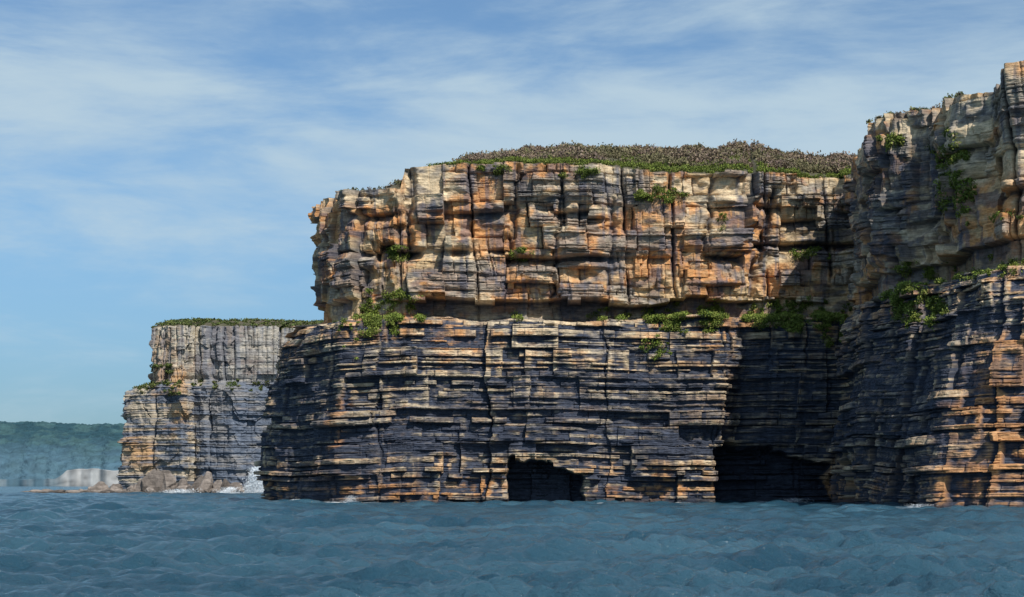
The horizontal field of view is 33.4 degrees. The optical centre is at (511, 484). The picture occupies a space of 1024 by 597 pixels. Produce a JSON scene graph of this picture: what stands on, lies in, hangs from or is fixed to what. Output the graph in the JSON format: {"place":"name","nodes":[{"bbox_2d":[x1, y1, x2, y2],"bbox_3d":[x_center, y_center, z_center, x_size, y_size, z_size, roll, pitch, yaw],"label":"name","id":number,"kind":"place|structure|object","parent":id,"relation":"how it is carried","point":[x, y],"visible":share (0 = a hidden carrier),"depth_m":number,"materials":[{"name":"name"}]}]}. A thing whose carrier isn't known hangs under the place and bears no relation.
{"place":"outdoors","nodes":[
{"label":"outdoors","id":0,"kind":"place"},
{"bbox_2d":[0,421,123,485],"bbox_3d":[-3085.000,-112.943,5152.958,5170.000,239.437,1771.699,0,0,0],"label":"distant hills","id":1,"kind":"structure","parent":0,"point":[42,453],"depth_m":4504.64,"materials":[{"name":"teal"}]},
{"bbox_2d":[116,320,318,491],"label":"pale sandstone headland","id":2,"kind":"structure","parent":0,"point":[190,433],"depth_m":897.91,"materials":[{"name":"grey stone"}]},
{"bbox_2d":[132,317,323,395],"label":"headland scrub","id":3,"kind":"object","parent":2,"relation":"on","point":[151,384],"visible":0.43,"depth_m":908.35,"materials":[{"name":"green plant"}]},
{"bbox_2d":[0,486,1023,596],"bbox_3d":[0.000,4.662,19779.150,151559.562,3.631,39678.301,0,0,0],"label":"sea","id":4,"kind":"structure","parent":0,"point":[176,544],"depth_m":108.14,"materials":[{"name":"liquid"}]},
{"bbox_2d":[21,469,245,492],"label":"sea rocks","id":5,"kind":"object","parent":4,"relation":"in","point":[155,480],"visible":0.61,"depth_m":854.71,"materials":[{"name":"stone"}]},
{"bbox_2d":[324,501,478,502],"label":"shore rocks","id":6,"kind":"object","parent":4,"relation":"in","point":[394,502],"visible":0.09,"depth_m":396.26,"materials":[{"name":"stone"}]},
{"bbox_2d":[0,0,1023,424],"label":"sky","id":7,"kind":"structure","parent":0,"point":[161,160],"materials":[{"name":"blue"}]},
{"bbox_2d":[253,148,872,502],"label":"sandstone headland","id":8,"kind":"structure","parent":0,"point":[469,389],"depth_m":406.47,"materials":[{"name":"brown stone"}]},
{"bbox_2d":[339,179,401,190],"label":"clifftop heath","id":9,"kind":"object","parent":8,"relation":"on","point":[395,182],"visible":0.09,"depth_m":414.44,"materials":[{"name":"green plant"}]},
{"bbox_2d":[426,150,850,178],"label":"clifftop scrub","id":10,"kind":"object","parent":8,"relation":"on","point":[660,166],"visible":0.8,"depth_m":411.07,"materials":[{"name":"green plant"}]},
{"bbox_2d":[452,138,856,173],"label":"clifftop heath","id":11,"kind":"object","parent":8,"relation":"on","point":[836,162],"visible":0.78,"depth_m":429.53,"materials":[{"name":"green plant"}]},
{"bbox_2d":[332,127,1023,360],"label":"ledge shrubs","id":12,"kind":"object","parent":8,"relation":"on","point":[373,318],"visible":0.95,"depth_m":401.07,"materials":[{"name":"green plant"}]},
{"bbox_2d":[826,60,1023,507],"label":"sandstone headland","id":13,"kind":"structure","parent":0,"point":[927,416],"depth_m":328.91,"materials":[{"name":"brown stone"}]},
{"bbox_2d":[866,91,963,123],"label":"clifftop heath","id":14,"kind":"object","parent":13,"relation":"on","point":[917,108],"visible":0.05,"depth_m":357.25,"materials":[{"name":"green plant"}]}
]}

